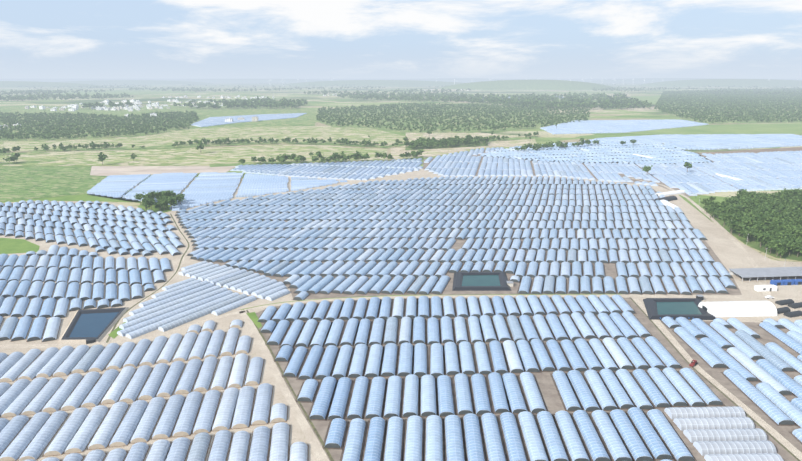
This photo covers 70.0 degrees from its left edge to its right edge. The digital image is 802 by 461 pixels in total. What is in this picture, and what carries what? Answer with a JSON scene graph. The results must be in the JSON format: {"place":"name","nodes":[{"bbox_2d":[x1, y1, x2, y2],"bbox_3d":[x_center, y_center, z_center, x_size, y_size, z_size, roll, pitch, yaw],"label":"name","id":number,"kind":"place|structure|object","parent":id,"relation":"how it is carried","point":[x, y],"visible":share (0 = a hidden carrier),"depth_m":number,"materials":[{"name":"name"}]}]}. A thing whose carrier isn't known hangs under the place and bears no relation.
{"place":"outdoors","nodes":[
{"label":"outdoors","id":0,"kind":"place"},
{"bbox_2d":[0,238,39,253],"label":"grass","id":1,"kind":"structure","parent":0,"point":[9,246],"depth_m":428.18,"materials":[{"name":"green plant"}]},
{"bbox_2d":[0,157,66,164],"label":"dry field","id":2,"kind":"structure","parent":0,"point":[39,161],"depth_m":860.18,"materials":[{"name":"plant"}]},
{"bbox_2d":[57,307,129,343],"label":"pond","id":3,"kind":"structure","parent":0,"point":[96,324],"depth_m":291.70,"materials":[{"name":"blue liquid"}]},
{"bbox_2d":[0,113,198,140],"bbox_3d":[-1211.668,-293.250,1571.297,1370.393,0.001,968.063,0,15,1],"label":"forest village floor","id":4,"kind":"structure","parent":0,"point":[89,136],"depth_m":1292.59,"materials":[{"name":"green plant"}]},
{"bbox_2d":[0,110,198,140],"bbox_3d":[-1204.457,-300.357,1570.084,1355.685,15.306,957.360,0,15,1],"label":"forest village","id":5,"kind":"object","parent":4,"relation":"on","point":[9,119],"visible":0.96,"depth_m":1476.75,"materials":[{"name":"green plant"}]},
{"bbox_2d":[46,89,195,94],"bbox_3d":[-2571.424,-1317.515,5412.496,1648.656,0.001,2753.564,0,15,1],"label":"green field","id":6,"kind":"structure","parent":0,"point":[134,92],"depth_m":4895.65,"materials":[{"name":"green plant"}]},
{"bbox_2d":[138,204,171,212],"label":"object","id":7,"kind":"object","parent":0,"point":[161,208],"visible":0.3,"depth_m":552.67,"materials":[{"name":"green plant"}]},
{"bbox_2d":[0,136,537,154],"bbox_3d":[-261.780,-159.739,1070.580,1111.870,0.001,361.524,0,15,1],"label":"forest belt floor","id":8,"kind":"structure","parent":0,"point":[222,144],"depth_m":1063.47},
{"bbox_2d":[210,156,423,166],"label":"forest belt floor","id":9,"kind":"structure","parent":0,"point":[231,164],"depth_m":850.03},
{"bbox_2d":[0,168,801,460],"bbox_3d":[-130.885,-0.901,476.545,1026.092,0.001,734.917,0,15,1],"label":"ground","id":10,"kind":"structure","parent":0,"point":[726,250],"depth_m":334.97,"materials":[{"name":"beige soil"}]},
{"bbox_2d":[0,192,139,202],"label":"grass","id":11,"kind":"structure","parent":10,"relation":"on","point":[88,197],"depth_m":593.57,"materials":[{"name":"green plant"}]},
{"bbox_2d":[0,245,171,341],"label":"greenhouses","id":12,"kind":"object","parent":10,"relation":"on","point":[11,276],"visible":1,"depth_m":344.65,"materials":[{"name":"translucent plastic film"},{"name":"soil"}]},
{"bbox_2d":[0,200,184,256],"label":"greenhouses","id":13,"kind":"object","parent":10,"relation":"on","point":[17,212],"visible":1,"depth_m":479.97,"materials":[{"name":"translucent plastic film"},{"name":"soil"}]},
{"bbox_2d":[108,322,125,338],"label":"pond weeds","id":14,"kind":"object","parent":10,"relation":"on","point":[113,334],"depth_m":282.43,"materials":[{"name":"green plant"}]},
{"bbox_2d":[104,213,190,342],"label":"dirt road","id":15,"kind":"structure","parent":10,"relation":"on","point":[122,318],"depth_m":359.88,"materials":[{"name":"beige soil"}]},
{"bbox_2d":[106,214,189,342],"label":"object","id":16,"kind":"structure","parent":15,"relation":"on","point":[108,339],"depth_m":357.17,"materials":[{"name":"beige soil"}]},
{"bbox_2d":[0,319,308,460],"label":"greenhouses","id":17,"kind":"object","parent":10,"relation":"on","point":[198,413],"visible":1,"depth_m":219.28,"materials":[{"name":"translucent plastic film"},{"name":"soil"}]},
{"bbox_2d":[134,190,184,211],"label":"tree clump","id":18,"kind":"object","parent":10,"relation":"on","point":[164,198],"visible":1,"depth_m":556.90,"materials":[{"name":"green plant"}]},
{"bbox_2d":[117,261,289,338],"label":"greenhouses","id":19,"kind":"object","parent":10,"relation":"on","point":[174,305],"visible":0.98,"depth_m":325.74,"materials":[{"name":"blue"}]},
{"bbox_2d":[86,281,703,343],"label":"pond kit","id":20,"kind":"object","parent":10,"relation":"on","point":[509,283],"visible":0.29,"depth_m":323.95,"materials":[{"name":"grey"}]},
{"bbox_2d":[240,294,587,309],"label":"verge","id":21,"kind":"structure","parent":10,"relation":"on","point":[411,295],"depth_m":333.29,"materials":[{"name":"beige soil"}]},
{"bbox_2d":[689,359,696,366],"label":"red tractor","id":22,"kind":"object","parent":10,"relation":"on","point":[694,363],"visible":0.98,"depth_m":250.66,"materials":[{"name":"red paint"}]},
{"bbox_2d":[628,177,770,296],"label":"forest road","id":23,"kind":"structure","parent":10,"relation":"on","point":[761,280],"depth_m":441.23,"materials":[{"name":"beige soil"}]},
{"bbox_2d":[684,187,791,266],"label":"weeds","id":24,"kind":"object","parent":10,"relation":"on","point":[743,231],"visible":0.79,"depth_m":422.91,"materials":[{"name":"green plant"}]},
{"bbox_2d":[729,267,801,291],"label":"farm building","id":25,"kind":"structure","parent":10,"relation":"on","point":[780,272],"depth_m":357.80,"materials":[{"name":"grey metal"}]},
{"bbox_2d":[0,79,801,261],"bbox_3d":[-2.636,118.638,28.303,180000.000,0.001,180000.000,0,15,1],"label":"ground","id":26,"kind":"structure","parent":0,"point":[317,100],"depth_m":3490.96,"materials":[{"name":"green plant"}]},
{"bbox_2d":[3,152,19,161],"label":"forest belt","id":27,"kind":"object","parent":26,"relation":"on","point":[13,156],"visible":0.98,"depth_m":840.80,"materials":[{"name":"green plant"}]},
{"bbox_2d":[0,167,106,200],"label":"field crop rows","id":28,"kind":"object","parent":26,"relation":"on","point":[18,183],"visible":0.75,"depth_m":695.14,"materials":[{"name":"green plant"}]},
{"bbox_2d":[25,95,273,110],"bbox_3d":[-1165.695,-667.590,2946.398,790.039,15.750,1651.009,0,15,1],"label":"village","id":29,"kind":"object","parent":26,"relation":"on","point":[114,108],"visible":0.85,"depth_m":2427.09,"materials":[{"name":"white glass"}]},
{"bbox_2d":[0,105,317,140],"bbox_3d":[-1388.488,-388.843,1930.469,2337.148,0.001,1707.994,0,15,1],"label":"field scrub","id":30,"kind":"object","parent":26,"relation":"on","point":[308,118],"visible":0.2,"depth_m":2077.74,"materials":[{"name":"green plant"}]},
{"bbox_2d":[90,166,234,175],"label":"field stubble","id":31,"kind":"object","parent":26,"relation":"on","point":[114,170],"visible":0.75,"depth_m":785.98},
{"bbox_2d":[0,145,386,165],"bbox_3d":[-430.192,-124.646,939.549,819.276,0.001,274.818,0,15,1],"label":"dry field","id":32,"kind":"structure","parent":26,"relation":"on","point":[193,156],"depth_m":915.96,"materials":[{"name":"plant"}]},
{"bbox_2d":[0,126,404,150],"bbox_3d":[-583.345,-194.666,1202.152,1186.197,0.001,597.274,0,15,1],"label":"dry field","id":33,"kind":"structure","parent":26,"relation":"on","point":[279,133],"depth_m":1228.04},
{"bbox_2d":[87,172,346,210],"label":"greenhouses","id":34,"kind":"object","parent":26,"relation":"on","point":[206,188],"visible":0.88,"depth_m":660.94,"materials":[{"name":"blue"}]},
{"bbox_2d":[0,94,459,128],"bbox_3d":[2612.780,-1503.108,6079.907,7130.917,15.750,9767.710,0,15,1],"label":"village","id":35,"kind":"object","parent":26,"relation":"on","point":[255,119],"visible":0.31,"depth_m":1646.50,"materials":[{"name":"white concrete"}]},
{"bbox_2d":[191,113,306,126],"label":"greenhouses","id":36,"kind":"object","parent":26,"relation":"on","point":[211,121],"visible":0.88,"depth_m":1745.04,"materials":[{"name":"blue"}]},
{"bbox_2d":[0,131,538,154],"bbox_3d":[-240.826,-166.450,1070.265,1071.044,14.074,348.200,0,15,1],"label":"forest belt","id":37,"kind":"object","parent":26,"relation":"on","point":[92,145],"visible":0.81,"depth_m":1066.71,"materials":[{"name":"green plant"}]},
{"bbox_2d":[78,120,557,164],"bbox_3d":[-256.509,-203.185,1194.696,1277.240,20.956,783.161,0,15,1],"label":"trees","id":38,"kind":"object","parent":26,"relation":"on","point":[200,145],"visible":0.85,"depth_m":907.89,"materials":[{"name":"green plant"}]},
{"bbox_2d":[230,158,422,179],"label":"greenhouses","id":39,"kind":"object","parent":26,"relation":"on","point":[360,170],"visible":0.98,"depth_m":778.97,"materials":[{"name":"blue"}]},
{"bbox_2d":[237,149,423,163],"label":"forest belt","id":40,"kind":"object","parent":26,"relation":"on","point":[342,156],"visible":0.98,"depth_m":850.42,"materials":[{"name":"green plant"}]},
{"bbox_2d":[0,80,801,109],"bbox_3d":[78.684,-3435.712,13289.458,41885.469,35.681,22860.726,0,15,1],"label":"distant forest","id":41,"kind":"object","parent":26,"relation":"on","point":[575,100],"visible":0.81,"depth_m":3171.64,"materials":[{"name":"green plant"}]},
{"bbox_2d":[425,89,467,91],"bbox_3d":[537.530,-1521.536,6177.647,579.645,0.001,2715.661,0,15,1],"label":"tan field","id":42,"kind":"structure","parent":26,"relation":"on","point":[448,90],"depth_m":6150.90,"materials":[{"name":"beige soil"}]},
{"bbox_2d":[404,135,489,149],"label":"forest belt","id":43,"kind":"object","parent":26,"relation":"on","point":[456,140],"visible":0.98,"depth_m":1043.34,"materials":[{"name":"green plant"}]},
{"bbox_2d":[391,133,536,159],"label":"dry field","id":44,"kind":"structure","parent":26,"relation":"on","point":[396,152],"depth_m":1097.20,"materials":[{"name":"beige soil"}]},
{"bbox_2d":[514,138,599,149],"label":"forest belt","id":45,"kind":"object","parent":26,"relation":"on","point":[559,144],"visible":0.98,"depth_m":1005.92,"materials":[{"name":"green plant"}]},
{"bbox_2d":[548,106,603,113],"bbox_3d":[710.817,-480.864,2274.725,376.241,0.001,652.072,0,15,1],"label":"buildings","id":46,"kind":"structure","parent":26,"relation":"on","point":[597,109],"depth_m":2200.83,"materials":[{"name":"white"}]},
{"bbox_2d":[540,119,708,133],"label":"greenhouses","id":47,"kind":"object","parent":26,"relation":"on","point":[599,126],"visible":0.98,"depth_m":1463.66,"materials":[{"name":"blue"}]},
{"bbox_2d":[628,105,658,110],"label":"tan field","id":48,"kind":"structure","parent":26,"relation":"on","point":[638,109],"depth_m":2270.26,"materials":[{"name":"beige soil"}]},
{"bbox_2d":[620,139,691,172],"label":"trees","id":49,"kind":"object","parent":26,"relation":"on","point":[687,165],"visible":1,"depth_m":750.55,"materials":[{"name":"green plant"}]},
{"bbox_2d":[589,134,801,149],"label":"greenhouses","id":50,"kind":"object","parent":26,"relation":"on","point":[714,141],"visible":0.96,"depth_m":1132.89,"materials":[{"name":"blue"}]},
{"bbox_2d":[0,78,801,89],"bbox_3d":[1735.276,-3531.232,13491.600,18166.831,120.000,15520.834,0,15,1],"label":"hills","id":51,"kind":"structure","parent":0,"point":[481,83],"depth_m":8417.54,"materials":[{"name":"green plant"}]},
{"bbox_2d":[0,295,801,347],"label":"road","id":52,"kind":"structure","parent":0,"point":[188,326],"depth_m":320.02,"materials":[{"name":"beige soil"}]},
{"bbox_2d":[0,0,801,78],"label":"sky","id":53,"kind":"structure","parent":0,"point":[40,39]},
{"bbox_2d":[405,142,487,149],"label":"forest belt floor","id":54,"kind":"structure","parent":0,"point":[436,147],"depth_m":1047.99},
{"bbox_2d":[315,102,590,132],"bbox_3d":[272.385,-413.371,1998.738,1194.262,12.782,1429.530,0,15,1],"label":"forest","id":55,"kind":"object","parent":0,"point":[407,107],"visible":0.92,"depth_m":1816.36,"materials":[{"name":"green plant"}]},
{"bbox_2d":[191,179,741,298],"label":"soil","id":56,"kind":"structure","parent":0,"point":[610,269],"depth_m":359.96,"materials":[{"name":"brown soil"}]},
{"bbox_2d":[175,176,737,300],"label":"greenhouses","id":57,"kind":"object","parent":56,"relation":"on","point":[392,206],"visible":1,"depth_m":448.15,"materials":[{"name":"plastic film"},{"name":"metal"}]},
{"bbox_2d":[654,196,676,200],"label":"shed net","id":58,"kind":"object","parent":57,"relation":"on","point":[670,198],"visible":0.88,"depth_m":586.80,"materials":[{"name":"black fabric"}]},
{"bbox_2d":[660,200,677,208],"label":"white shed","id":59,"kind":"structure","parent":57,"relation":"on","point":[665,203],"depth_m":561.87,"materials":[{"name":"metal"}]},
{"bbox_2d":[452,272,511,290],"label":"pond","id":60,"kind":"structure","parent":0,"point":[479,281],"depth_m":351.07,"materials":[{"name":"teal liquid"}]},
{"bbox_2d":[256,297,800,460],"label":"soil","id":61,"kind":"structure","parent":0,"point":[552,400],"depth_m":231.03,"materials":[{"name":"brown soil"}]},
{"bbox_2d":[246,312,261,327],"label":"junction weeds","id":62,"kind":"object","parent":61,"relation":"on","point":[253,317],"visible":1,"depth_m":300.03,"materials":[{"name":"green plant"}]},
{"bbox_2d":[240,311,328,460],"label":"diagonal road","id":63,"kind":"structure","parent":61,"relation":"on","point":[315,445],"depth_m":226.64,"materials":[{"name":"beige concrete"}]},
{"bbox_2d":[246,310,333,460],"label":"diagonal ditch","id":64,"kind":"object","parent":61,"relation":"on","point":[310,421],"visible":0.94,"depth_m":221.40,"materials":[{"name":"brown soil"}]},
{"bbox_2d":[258,295,724,460],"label":"greenhouses","id":65,"kind":"object","parent":61,"relation":"on","point":[434,393],"visible":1,"depth_m":238.40,"materials":[{"name":"plastic film"},{"name":"metal"}]},
{"bbox_2d":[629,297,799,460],"bbox_3d":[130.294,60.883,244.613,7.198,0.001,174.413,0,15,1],"label":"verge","id":66,"kind":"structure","parent":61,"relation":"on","point":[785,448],"depth_m":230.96,"materials":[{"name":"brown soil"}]},
{"bbox_2d":[664,406,783,460],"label":"greenhouses","id":67,"kind":"object","parent":61,"relation":"on","point":[728,433],"visible":0.96,"depth_m":199.13,"materials":[{"name":"white plastic"}]},
{"bbox_2d":[423,149,801,196],"bbox_3d":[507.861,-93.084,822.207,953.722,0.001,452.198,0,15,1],"label":"soil","id":68,"kind":"structure","parent":0,"point":[425,165],"depth_m":771.01,"materials":[{"name":"brown soil"}]},
{"bbox_2d":[480,141,711,163],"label":"greenhouses","id":69,"kind":"object","parent":68,"relation":"on","point":[611,152],"visible":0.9,"depth_m":935.29,"materials":[{"name":"plastic film"},{"name":"metal"}]},
{"bbox_2d":[424,147,801,195],"bbox_3d":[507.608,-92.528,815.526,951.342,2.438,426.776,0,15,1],"label":"greenhouses","id":70,"kind":"object","parent":68,"relation":"on","point":[773,170],"visible":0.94,"depth_m":769.01,"materials":[{"name":"blue"}]},
{"bbox_2d":[656,190,683,195],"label":"white shed","id":71,"kind":"structure","parent":68,"relation":"on","point":[672,192],"depth_m":617.44,"materials":[{"name":"metal"}]},
{"bbox_2d":[716,173,743,180],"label":"greenhouse","id":72,"kind":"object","parent":68,"relation":"on","point":[721,175],"depth_m":714.36,"materials":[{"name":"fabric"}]},
{"bbox_2d":[643,298,715,319],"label":"pond","id":73,"kind":"structure","parent":0,"point":[674,308],"depth_m":310.10,"materials":[{"name":"teal liquid"}]},
{"bbox_2d":[604,93,770,109],"bbox_3d":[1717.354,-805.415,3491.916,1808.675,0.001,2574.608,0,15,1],"label":"green field","id":74,"kind":"structure","parent":0,"point":[653,100],"depth_m":3316.44,"materials":[{"name":"green plant"}]},
{"bbox_2d":[629,123,801,134],"bbox_3d":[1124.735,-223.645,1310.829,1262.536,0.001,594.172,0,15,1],"label":"green field","id":75,"kind":"structure","parent":0,"point":[786,128],"depth_m":1394.31,"materials":[{"name":"green plant"}]},
{"bbox_2d":[631,297,801,460],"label":"road","id":76,"kind":"structure","parent":0,"point":[788,445],"depth_m":226.64,"materials":[{"name":"beige soil"}]},
{"bbox_2d":[654,88,801,123],"bbox_3d":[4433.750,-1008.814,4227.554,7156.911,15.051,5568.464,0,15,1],"label":"forest","id":77,"kind":"object","parent":0,"point":[739,99],"visible":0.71,"depth_m":2472.63,"materials":[{"name":"green plant"}]},
{"bbox_2d":[661,321,801,451],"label":"soil","id":78,"kind":"structure","parent":0,"point":[716,374],"depth_m":243.49,"materials":[{"name":"beige soil"}]},
{"bbox_2d":[660,316,801,443],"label":"greenhouses","id":79,"kind":"object","parent":78,"relation":"on","point":[769,367],"visible":1,"depth_m":255.53,"materials":[{"name":"plastic film"},{"name":"metal"}]},
{"bbox_2d":[698,301,776,316],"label":"white shed","id":80,"kind":"structure","parent":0,"point":[741,308],"depth_m":302.96,"materials":[{"name":"fabric"}]},
{"bbox_2d":[698,147,801,154],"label":"brown field","id":81,"kind":"structure","parent":0,"point":[772,150],"depth_m":991.39,"materials":[{"name":"soil"}]},
{"bbox_2d":[699,201,801,260],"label":"forest floor","id":82,"kind":"structure","parent":0,"point":[755,245],"depth_m":430.74,"materials":[{"name":"green plant"}]},
{"bbox_2d":[700,188,801,257],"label":"forest","id":83,"kind":"object","parent":82,"relation":"on","point":[783,231],"visible":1,"depth_m":480.25,"materials":[{"name":"green plant"}]},
{"bbox_2d":[777,307,790,313],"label":"net tunnel","id":84,"kind":"structure","parent":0,"point":[783,310],"depth_m":307.53,"materials":[{"name":"black fabric"}]},
{"bbox_2d":[775,299,793,305],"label":"net tunnel","id":85,"kind":"structure","parent":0,"point":[785,302],"depth_m":318.63,"materials":[{"name":"black fabric"}]},
{"bbox_2d":[783,310,801,317],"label":"net tunnel","id":86,"kind":"structure","parent":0,"point":[794,314],"depth_m":302.83,"materials":[{"name":"black fabric"}]},
{"bbox_2d":[788,302,801,308],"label":"net tunnel","id":87,"kind":"structure","parent":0,"point":[796,305],"depth_m":314.19,"materials":[{"name":"black fabric"}]}
]}

